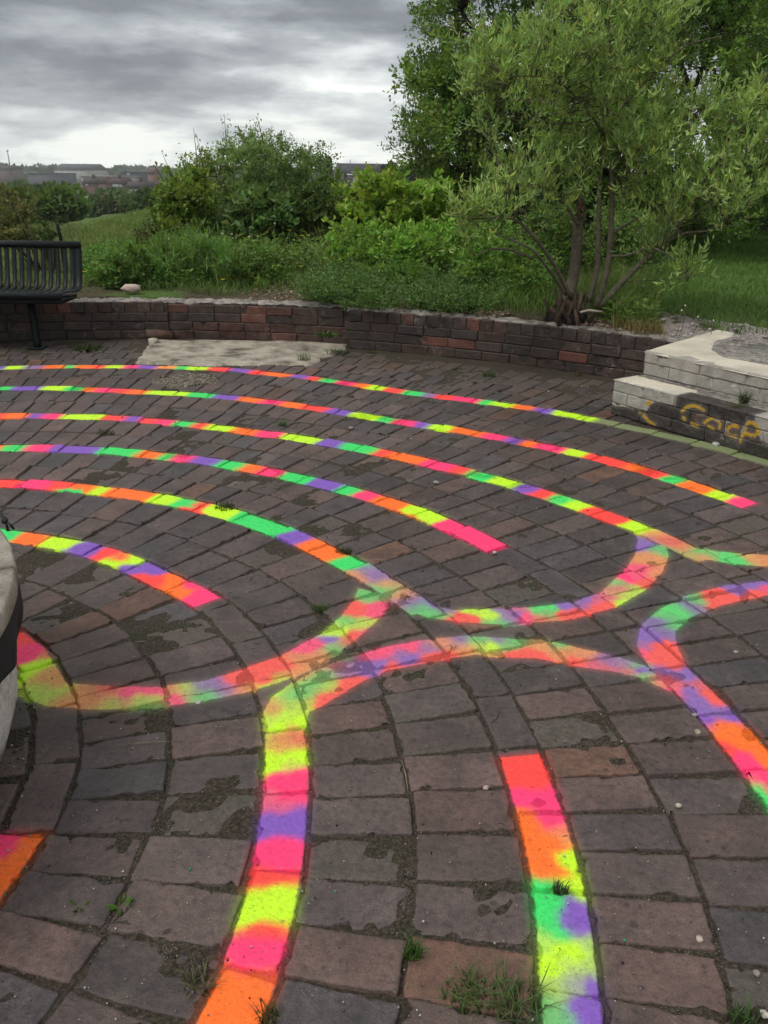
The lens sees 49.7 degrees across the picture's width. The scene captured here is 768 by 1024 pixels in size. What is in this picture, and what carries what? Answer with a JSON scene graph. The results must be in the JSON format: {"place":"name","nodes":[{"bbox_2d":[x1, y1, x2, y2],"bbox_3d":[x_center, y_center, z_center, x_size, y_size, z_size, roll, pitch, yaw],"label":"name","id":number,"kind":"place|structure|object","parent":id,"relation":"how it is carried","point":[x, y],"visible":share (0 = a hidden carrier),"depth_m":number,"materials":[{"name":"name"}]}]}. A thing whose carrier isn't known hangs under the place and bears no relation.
{"place":"outdoors","nodes":[
{"label":"outdoors","id":0,"kind":"place"},
{"bbox_2d":[119,740,184,744],"bbox_3d":[-0.580,0.574,2.062,0.166,0.004,0.002,-2,22,-7],"label":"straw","id":1,"kind":"object","parent":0,"point":[148,742],"visible":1,"depth_m":2.06,"materials":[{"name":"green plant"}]},
{"bbox_2d":[0,0,766,172],"label":"sky","id":2,"kind":"structure","parent":0,"point":[107,83],"materials":[{"name":"grey"}]},
{"bbox_2d":[0,338,767,1023],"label":"pavement","id":3,"kind":"structure","parent":0,"point":[534,610],"depth_m":2.26,"materials":[{"name":"brick"}]},
{"bbox_2d":[0,530,18,759],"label":"round plinth","id":4,"kind":"structure","parent":3,"relation":"on","point":[9,578],"depth_m":1.88,"materials":[{"name":"concrete"}]},
{"bbox_2d":[0,510,14,530],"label":"knotted cord","id":5,"kind":"object","parent":4,"relation":"on","point":[4,520],"visible":1,"depth_m":2.16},
{"bbox_2d":[0,580,22,683],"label":"black cloth","id":6,"kind":"object","parent":4,"relation":"hanging from","point":[8,649],"visible":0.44,"depth_m":1.82,"materials":[{"name":"fabric"}]},
{"bbox_2d":[0,240,82,349],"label":"bench","id":7,"kind":"object","parent":3,"relation":"on","point":[28,298],"visible":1,"depth_m":6.60,"materials":[{"name":"paint"}]},
{"bbox_2d":[69,898,86,914],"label":"weed","id":8,"kind":"object","parent":3,"relation":"on","point":[75,910],"visible":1,"depth_m":1.61,"materials":[{"name":"green plant"}]},
{"bbox_2d":[0,297,171,341],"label":"retaining wall","id":9,"kind":"structure","parent":3,"relation":"on","point":[108,318],"depth_m":6.90,"materials":[{"name":"brick"}]},
{"bbox_2d":[0,280,44,289],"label":"creeping plant","id":10,"kind":"object","parent":9,"relation":"on","point":[10,286],"visible":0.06,"depth_m":6.86,"materials":[{"name":"green plant"}]},
{"bbox_2d":[72,342,101,351],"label":"weed","id":11,"kind":"object","parent":3,"relation":"on","point":[89,348],"visible":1,"depth_m":6.53,"materials":[{"name":"green plant"}]},
{"bbox_2d":[97,428,114,435],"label":"grass tuft","id":12,"kind":"object","parent":3,"relation":"on","point":[103,431],"visible":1,"depth_m":4.48,"materials":[{"name":"green plant"}]},
{"bbox_2d":[106,893,132,914],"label":"weed","id":13,"kind":"object","parent":3,"relation":"on","point":[113,906],"visible":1,"depth_m":1.61,"materials":[{"name":"green plant"}]},
{"bbox_2d":[152,372,219,388],"bbox_3d":[-1.355,-0.903,5.657,0.519,0.030,0.464,1,22,0],"label":"rubble patch","id":14,"kind":"object","parent":3,"relation":"on","point":[178,381],"visible":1,"depth_m":5.61,"materials":[{"name":"grey gravel"}]},
{"bbox_2d":[174,954,226,999],"bbox_3d":[-0.322,0.819,1.456,0.106,0.036,0.087,10,24,21],"label":"grass tuft","id":15,"kind":"object","parent":3,"relation":"on","point":[203,983],"visible":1,"depth_m":1.46,"materials":[{"name":"green plant"}]},
{"bbox_2d":[214,500,235,510],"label":"grass tuft","id":16,"kind":"object","parent":3,"relation":"on","point":[227,506],"visible":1,"depth_m":3.52,"materials":[{"name":"green plant"}]},
{"bbox_2d":[133,340,345,366],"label":"concrete slab","id":17,"kind":"structure","parent":3,"relation":"on","point":[207,353],"depth_m":6.47,"materials":[{"name":"grey concrete"}]},
{"bbox_2d":[146,329,172,343],"bbox_3d":[-1.858,-1.452,6.887,0.217,0.101,0.275,-7,23,-18],"label":"loose brick","id":18,"kind":"object","parent":17,"relation":"on","point":[154,336],"visible":0.9,"depth_m":6.91,"materials":[{"name":"brick"}]},
{"bbox_2d":[296,351,310,360],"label":"grass tuft","id":19,"kind":"object","parent":17,"relation":"on","point":[305,357],"visible":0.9,"depth_m":6.24,"materials":[{"name":"green plant"}]},
{"bbox_2d":[160,298,357,343],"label":"retaining wall","id":20,"kind":"structure","parent":3,"relation":"on","point":[243,319],"depth_m":6.92,"materials":[{"name":"brick"}]},
{"bbox_2d":[316,330,337,338],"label":"weed","id":21,"kind":"object","parent":20,"relation":"attached to","point":[323,334],"visible":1,"depth_m":6.48,"materials":[{"name":"green plant"}]},
{"bbox_2d":[245,993,280,1023],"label":"grass tuft","id":22,"kind":"object","parent":3,"relation":"on","point":[266,1017],"visible":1,"depth_m":1.40,"materials":[{"name":"green plant"}]},
{"bbox_2d":[275,419,288,426],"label":"grass tuft","id":23,"kind":"object","parent":3,"relation":"on","point":[280,423],"visible":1,"depth_m":4.65,"materials":[{"name":"green plant"}]},
{"bbox_2d":[309,597,331,613],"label":"grass tuft","id":24,"kind":"object","parent":3,"relation":"on","point":[319,610],"visible":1,"depth_m":2.71,"materials":[{"name":"green plant"}]},
{"bbox_2d":[326,347,343,355],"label":"grass tuft","id":25,"kind":"object","parent":3,"relation":"on","point":[335,352],"visible":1,"depth_m":6.46,"materials":[{"name":"green plant"}]},
{"bbox_2d":[334,544,352,554],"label":"grass tuft","id":26,"kind":"object","parent":3,"relation":"on","point":[346,551],"visible":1,"depth_m":3.12,"materials":[{"name":"green plant"}]},
{"bbox_2d":[0,344,763,1023],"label":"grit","id":27,"kind":"object","parent":3,"relation":"on","point":[300,740],"visible":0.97,"depth_m":1.91,"materials":[{"name":"stone"}]},
{"bbox_2d":[400,932,436,961],"bbox_3d":[0.052,0.797,1.513,0.077,0.042,0.072,-9,24,-23],"label":"grass tuft","id":28,"kind":"object","parent":3,"relation":"on","point":[412,947],"visible":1,"depth_m":1.51,"materials":[{"name":"green plant"}]},
{"bbox_2d":[431,956,516,1023],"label":"grass tuft","id":29,"kind":"object","parent":3,"relation":"on","point":[460,998],"visible":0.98,"depth_m":1.44,"materials":[{"name":"green plant"}]},
{"bbox_2d":[482,370,498,377],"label":"grass tuft","id":30,"kind":"object","parent":3,"relation":"on","point":[487,375],"visible":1,"depth_m":5.84,"materials":[{"name":"green plant"}]},
{"bbox_2d":[343,306,691,378],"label":"retaining wall","id":31,"kind":"structure","parent":3,"relation":"on","point":[596,351],"depth_m":6.22,"materials":[{"name":"brick"}]},
{"bbox_2d":[469,946,566,1023],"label":"grass tuft","id":32,"kind":"object","parent":3,"relation":"on","point":[509,991],"visible":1,"depth_m":1.43,"materials":[{"name":"green plant"}]},
{"bbox_2d":[551,877,569,895],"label":"grass tuft","id":33,"kind":"object","parent":3,"relation":"on","point":[557,889],"visible":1,"depth_m":1.66,"materials":[{"name":"green plant"}]},
{"bbox_2d":[675,803,681,808],"bbox_3d":[0.668,0.667,1.881,0.016,0.010,0.014,1,22,0],"label":"pebble","id":34,"kind":"object","parent":3,"relation":"on","point":[678,805],"visible":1,"depth_m":1.88,"materials":[{"name":"stone"}]},
{"bbox_2d":[611,330,767,459],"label":"stepped plinth","id":35,"kind":"structure","parent":3,"relation":"on","point":[685,387],"depth_m":4.65,"materials":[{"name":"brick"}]},
{"bbox_2d":[720,399,755,410],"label":"grass tuft","id":36,"kind":"object","parent":35,"relation":"on","point":[736,406],"visible":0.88,"depth_m":4.32,"materials":[{"name":"green plant"}]},
{"bbox_2d":[734,387,756,403],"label":"grass tuft","id":37,"kind":"object","parent":35,"relation":"on","point":[743,401],"visible":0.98,"depth_m":4.38,"materials":[{"name":"green plant"}]},
{"bbox_2d":[696,935,702,942],"bbox_3d":[0.592,0.800,1.553,0.014,0.009,0.014,1,22,0],"label":"pebble","id":38,"kind":"object","parent":3,"relation":"on","point":[699,938],"visible":1,"depth_m":1.55,"materials":[{"name":"stone"}]},
{"bbox_2d":[723,992,762,1023],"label":"grass tuft","id":39,"kind":"object","parent":3,"relation":"on","point":[746,1018],"visible":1,"depth_m":1.41,"materials":[{"name":"green plant"}]},
{"bbox_2d":[752,969,759,976],"bbox_3d":[0.669,0.829,1.489,0.012,0.010,0.015,13,25,28],"label":"pebble","id":40,"kind":"object","parent":3,"relation":"on","point":[756,972],"visible":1,"depth_m":1.49,"materials":[{"name":"stone"}]},
{"bbox_2d":[760,1009,767,1018],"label":"pebble","id":41,"kind":"object","parent":3,"relation":"on","point":[764,1014],"visible":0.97,"depth_m":1.41,"materials":[{"name":"stone"}]},
{"bbox_2d":[1,182,767,337],"bbox_3d":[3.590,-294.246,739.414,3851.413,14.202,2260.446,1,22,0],"label":"ground","id":42,"kind":"structure","parent":0,"point":[93,291],"depth_m":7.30,"materials":[{"name":"green plant"}]},
{"bbox_2d":[6,150,11,173],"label":"pylon","id":43,"kind":"object","parent":42,"relation":"on","point":[9,162],"visible":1,"depth_m":369.22,"materials":[{"name":"grey metal"}]},
{"bbox_2d":[0,163,24,182],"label":"house","id":44,"kind":"structure","parent":42,"relation":"on","point":[6,176],"depth_m":520.53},
{"bbox_2d":[0,177,41,270],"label":"shrub","id":45,"kind":"object","parent":42,"relation":"on","point":[10,213],"visible":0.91,"depth_m":8.39,"materials":[{"name":"green plant"}]},
{"bbox_2d":[0,181,41,225],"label":"tree","id":46,"kind":"object","parent":42,"relation":"on","point":[25,192],"visible":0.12,"depth_m":31.58,"materials":[{"name":"green plant"}]},
{"bbox_2d":[24,171,37,181],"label":"warehouse","id":47,"kind":"structure","parent":42,"relation":"on","point":[25,172],"depth_m":558.09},
{"bbox_2d":[33,219,61,272],"bbox_3d":[-3.436,-2.710,8.493,0.270,0.587,0.579,-11,25,-26],"label":"shrub","id":48,"kind":"object","parent":42,"relation":"on","point":[50,235],"visible":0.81,"depth_m":8.41,"materials":[{"name":"green plant"}]},
{"bbox_2d":[27,173,76,185],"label":"warehouse","id":49,"kind":"structure","parent":42,"relation":"on","point":[38,178],"depth_m":465.03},
{"bbox_2d":[56,224,62,264],"bbox_3d":[-3.205,-2.593,8.247,0.048,0.524,0.036,1,22,0],"label":"stake","id":50,"kind":"object","parent":42,"relation":"on","point":[59,232],"visible":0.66,"depth_m":8.18,"materials":[{"name":"green wood"}]},
{"bbox_2d":[29,180,96,226],"bbox_3d":[-15.845,-13.631,40.130,3.875,4.588,3.594,1,22,0],"label":"tree","id":51,"kind":"object","parent":42,"relation":"on","point":[63,203],"visible":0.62,"depth_m":39.05,"materials":[{"name":"green plant"}]},
{"bbox_2d":[53,164,108,185],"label":"warehouse","id":52,"kind":"structure","parent":42,"relation":"on","point":[89,169],"depth_m":521.61,"materials":[{"name":"grey metal"}]},
{"bbox_2d":[81,174,99,193],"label":"house","id":53,"kind":"structure","parent":42,"relation":"on","point":[90,184],"depth_m":289.25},
{"bbox_2d":[85,193,100,217],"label":"tree","id":54,"kind":"object","parent":42,"relation":"on","point":[95,210],"visible":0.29,"depth_m":70.12,"materials":[{"name":"green plant"}]},
{"bbox_2d":[97,177,111,188],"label":"house","id":55,"kind":"structure","parent":42,"relation":"on","point":[102,181],"depth_m":284.33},
{"bbox_2d":[95,193,118,216],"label":"tree","id":56,"kind":"object","parent":42,"relation":"on","point":[107,206],"visible":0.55,"depth_m":69.90,"materials":[{"name":"green plant"}]},
{"bbox_2d":[80,175,139,181],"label":"warehouse","id":57,"kind":"structure","parent":42,"relation":"on","point":[134,178],"depth_m":390.07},
{"bbox_2d":[105,174,131,187],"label":"house","id":58,"kind":"structure","parent":42,"relation":"on","point":[119,181],"depth_m":280.23,"materials":[{"name":"brown brick"}]},
{"bbox_2d":[82,238,163,289],"bbox_3d":[-2.490,-2.254,7.700,0.912,0.573,0.949,1,22,0],"label":"weed mound","id":59,"kind":"object","parent":42,"relation":"on","point":[117,261],"visible":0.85,"depth_m":7.44,"materials":[{"name":"green plant"}]},
{"bbox_2d":[116,189,133,213],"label":"tree","id":60,"kind":"object","parent":42,"relation":"on","point":[124,207],"visible":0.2,"depth_m":69.97,"materials":[{"name":"green plant"}]},
{"bbox_2d":[120,284,140,292],"bbox_3d":[-2.182,-1.928,7.148,0.189,0.078,0.099,1,22,0],"label":"brick fragment","id":61,"kind":"object","parent":42,"relation":"on","point":[131,288],"visible":1,"depth_m":7.11,"materials":[{"name":"stone"}]},
{"bbox_2d":[126,192,134,212],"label":"tree","id":62,"kind":"object","parent":42,"relation":"on","point":[129,210],"visible":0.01,"depth_m":69.67,"materials":[{"name":"green plant"}]},
{"bbox_2d":[125,177,155,190],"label":"house","id":63,"kind":"structure","parent":42,"relation":"on","point":[134,185],"depth_m":253.70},
{"bbox_2d":[120,172,161,180],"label":"warehouse","id":64,"kind":"structure","parent":42,"relation":"on","point":[144,175],"depth_m":482.22,"materials":[{"name":"grey metal"}]},
{"bbox_2d":[128,185,159,210],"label":"tree","id":65,"kind":"object","parent":42,"relation":"on","point":[140,197],"visible":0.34,"depth_m":57.10,"materials":[{"name":"green plant"}]},
{"bbox_2d":[131,215,160,251],"bbox_3d":[-2.807,-3.275,10.051,0.567,0.628,0.952,-8,24,-20],"label":"bracken","id":66,"kind":"object","parent":42,"relation":"on","point":[145,235],"visible":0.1,"depth_m":9.84,"materials":[{"name":"green plant"}]},
{"bbox_2d":[82,237,211,290],"bbox_3d":[-2.682,-2.833,9.219,1.352,0.244,4.067,-7,23,-18],"label":"weed patch","id":67,"kind":"object","parent":42,"relation":"on","point":[94,252],"visible":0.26,"depth_m":7.77,"materials":[{"name":"green plant"}]},
{"bbox_2d":[147,168,159,183],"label":"house","id":68,"kind":"structure","parent":42,"relation":"on","point":[151,172],"depth_m":372.00,"materials":[{"name":"red brick"}]},
{"bbox_2d":[130,212,222,248],"bbox_3d":[-2.655,-3.662,10.841,1.286,0.538,3.842,-5,23,-14],"label":"weed patch","id":69,"kind":"object","parent":42,"relation":"on","point":[142,225],"visible":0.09,"depth_m":9.54,"materials":[{"name":"green plant"}]},
{"bbox_2d":[144,128,218,246],"bbox_3d":[-2.347,-3.720,9.788,1.004,1.497,1.191,1,22,0],"label":"bush","id":70,"kind":"object","parent":42,"relation":"on","point":[177,200],"visible":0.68,"depth_m":9.56,"materials":[{"name":"green plant"}]},
{"bbox_2d":[138,214,235,287],"bbox_3d":[-1.901,-2.428,8.072,1.085,0.904,1.570,-4,23,-11],"label":"weed mound","id":71,"kind":"object","parent":42,"relation":"on","point":[203,247],"visible":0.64,"depth_m":7.84,"materials":[{"name":"green plant"}]},
{"bbox_2d":[0,162,455,209],"bbox_3d":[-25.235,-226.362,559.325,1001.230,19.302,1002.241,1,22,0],"label":"woodland","id":72,"kind":"object","parent":42,"relation":"on","point":[115,193],"visible":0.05,"depth_m":549.78,"materials":[{"name":"green plant"}]},
{"bbox_2d":[152,114,348,239],"bbox_3d":[-1.798,-4.228,10.973,2.946,1.927,2.617,1,22,0],"label":"bush","id":73,"kind":"object","parent":42,"relation":"on","point":[267,159],"visible":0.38,"depth_m":10.31,"materials":[{"name":"green plant"}]},
{"bbox_2d":[218,230,289,287],"bbox_3d":[-1.248,-2.412,8.046,0.835,0.649,1.087,1,22,0],"label":"weed mound","id":74,"kind":"object","parent":42,"relation":"on","point":[265,254],"visible":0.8,"depth_m":7.84,"materials":[{"name":"green plant"}]},
{"bbox_2d":[218,180,305,245],"bbox_3d":[-1.453,-3.385,9.726,1.061,0.970,1.046,1,22,0],"label":"bramble","id":75,"kind":"object","parent":42,"relation":"on","point":[255,206],"visible":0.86,"depth_m":9.42,"materials":[{"name":"green plant"}]},
{"bbox_2d":[197,225,329,285],"bbox_3d":[-1.476,-3.201,9.935,1.913,0.412,4.668,1,22,0],"label":"weed patch","id":76,"kind":"object","parent":42,"relation":"on","point":[306,258],"visible":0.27,"depth_m":8.68,"materials":[{"name":"green plant"}]},
{"bbox_2d":[281,172,343,248],"bbox_3d":[-0.941,-3.589,10.164,0.970,1.094,1.294,-3,23,-9],"label":"bush","id":77,"kind":"object","parent":42,"relation":"on","point":[312,199],"visible":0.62,"depth_m":9.78,"materials":[{"name":"green plant"}]},
{"bbox_2d":[324,153,334,179],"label":"poplar","id":78,"kind":"object","parent":42,"relation":"on","point":[331,170],"visible":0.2,"depth_m":147.28,"materials":[{"name":"green plant"}]},
{"bbox_2d":[287,253,412,309],"bbox_3d":[-0.286,-2.007,7.135,1.042,0.351,1.863,1,22,0],"label":"cow parsley","id":79,"kind":"object","parent":42,"relation":"on","point":[342,289],"visible":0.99,"depth_m":6.76,"materials":[{"name":"green plant"}]},
{"bbox_2d":[335,163,385,185],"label":"flats","id":80,"kind":"structure","parent":42,"relation":"on","point":[345,168],"depth_m":155.80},
{"bbox_2d":[82,272,648,332],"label":"wood chippings","id":81,"kind":"object","parent":42,"relation":"on","point":[597,323],"visible":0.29,"depth_m":6.65,"materials":[{"name":"wood"}]},
{"bbox_2d":[320,217,418,275],"bbox_3d":[-0.165,-2.611,8.519,1.061,0.811,1.269,1,22,0],"label":"nettle mound","id":82,"kind":"object","parent":42,"relation":"on","point":[343,252],"visible":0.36,"depth_m":8.14,"materials":[{"name":"green plant"}]},
{"bbox_2d":[342,259,426,285],"bbox_3d":[0.017,-2.532,8.525,0.896,0.267,2.201,1,22,0],"label":"cow parsley","id":83,"kind":"object","parent":42,"relation":"on","point":[422,270],"visible":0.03,"depth_m":7.70,"materials":[{"name":"green plant"}]},
{"bbox_2d":[319,159,459,260],"bbox_3d":[0.062,-3.467,9.717,1.699,1.234,1.867,1,22,0],"label":"sycamore sapling","id":84,"kind":"object","parent":42,"relation":"on","point":[386,195],"visible":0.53,"depth_m":9.16,"materials":[{"name":"green plant"}]},
{"bbox_2d":[379,159,402,179],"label":"tree","id":85,"kind":"object","parent":42,"relation":"on","point":[383,166],"visible":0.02,"depth_m":110.29,"materials":[{"name":"green plant"}]},
{"bbox_2d":[350,252,440,292],"bbox_3d":[0.060,-2.168,7.626,0.926,0.478,0.779,1,22,0],"label":"weed mound","id":86,"kind":"object","parent":42,"relation":"on","point":[399,269],"visible":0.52,"depth_m":7.49,"materials":[{"name":"green plant"}]},
{"bbox_2d":[339,217,459,274],"bbox_3d":[0.166,-3.877,11.447,2.158,0.571,8.074,1,22,0],"label":"nettle patch","id":87,"kind":"object","parent":42,"relation":"on","point":[391,245],"visible":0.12,"depth_m":8.00,"materials":[{"name":"green plant"}]},
{"bbox_2d":[396,164,426,181],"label":"tree","id":88,"kind":"object","parent":42,"relation":"on","point":[412,178],"visible":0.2,"depth_m":109.78,"materials":[{"name":"green plant"}]},
{"bbox_2d":[379,214,481,274],"bbox_3d":[0.509,-2.636,8.384,1.142,0.861,1.367,1,22,0],"label":"nettle mound","id":89,"kind":"object","parent":42,"relation":"on","point":[431,228],"visible":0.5,"depth_m":8.04,"materials":[{"name":"green plant"}]},
{"bbox_2d":[384,261,514,314],"bbox_3d":[0.550,-1.893,6.933,1.106,0.305,1.659,1,22,0],"label":"cow parsley","id":90,"kind":"object","parent":42,"relation":"on","point":[446,296],"visible":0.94,"depth_m":6.54,"materials":[{"name":"green plant"}]},
{"bbox_2d":[445,209,523,255],"bbox_3d":[1.147,-3.873,11.360,1.719,0.647,5.941,1,22,0],"label":"nettle patch","id":91,"kind":"object","parent":42,"relation":"on","point":[503,222],"visible":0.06,"depth_m":9.72,"materials":[{"name":"green plant"}]},
{"bbox_2d":[444,231,552,301],"bbox_3d":[1.065,-2.150,7.407,0.977,0.721,1.292,4,23,9],"label":"nettle mound","id":92,"kind":"object","parent":42,"relation":"on","point":[473,263],"visible":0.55,"depth_m":7.04,"materials":[{"name":"green plant"}]},
{"bbox_2d":[482,239,564,305],"bbox_3d":[1.304,-2.417,8.084,0.856,0.412,3.311,3,22,5],"label":"weed patch","id":93,"kind":"object","parent":42,"relation":"on","point":[543,275],"visible":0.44,"depth_m":6.92,"materials":[{"name":"green plant"}]},
{"bbox_2d":[543,195,601,326],"bbox_3d":[1.367,-1.741,5.971,0.403,1.010,0.342,1,22,0],"label":"tree trunk","id":94,"kind":"object","parent":42,"relation":"in","point":[568,312],"visible":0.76,"depth_m":6.02,"materials":[{"name":"brown plant"}]},
{"bbox_2d":[427,0,767,308],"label":"tree","id":95,"kind":"object","parent":94,"relation":"on","point":[565,49],"visible":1,"depth_m":5.53,"materials":[{"name":"green plant"}]},
{"bbox_2d":[377,0,767,249],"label":"tree","id":96,"kind":"object","parent":42,"relation":"on","point":[437,73],"visible":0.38,"depth_m":10.13,"materials":[{"name":"green plant"}]},
{"bbox_2d":[480,190,674,280],"bbox_3d":[2.076,-2.794,8.620,2.266,1.041,2.056,1,22,0],"label":"underbrush","id":97,"kind":"object","parent":42,"relation":"on","point":[559,228],"visible":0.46,"depth_m":8.12,"materials":[{"name":"green plant"}]},
{"bbox_2d":[455,155,767,243],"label":"hedge","id":98,"kind":"object","parent":42,"relation":"on","point":[692,227],"depth_m":13.00,"materials":[{"name":"green plant"}]},
{"bbox_2d":[596,276,665,330],"bbox_3d":[1.919,-1.644,6.382,0.490,0.276,1.474,7,23,15],"label":"weed patch","id":99,"kind":"object","parent":42,"relation":"on","point":[640,313],"visible":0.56,"depth_m":6.00,"materials":[{"name":"green plant"}]},
{"bbox_2d":[637,1,767,235],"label":"tree","id":100,"kind":"object","parent":42,"relation":"on","point":[686,75],"visible":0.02,"depth_m":14.55,"materials":[{"name":"green plant"}]},
{"bbox_2d":[656,311,767,340],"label":"broken masonry","id":101,"kind":"object","parent":42,"relation":"on","point":[688,324],"visible":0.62,"depth_m":5.81,"materials":[{"name":"stone"}]}
]}

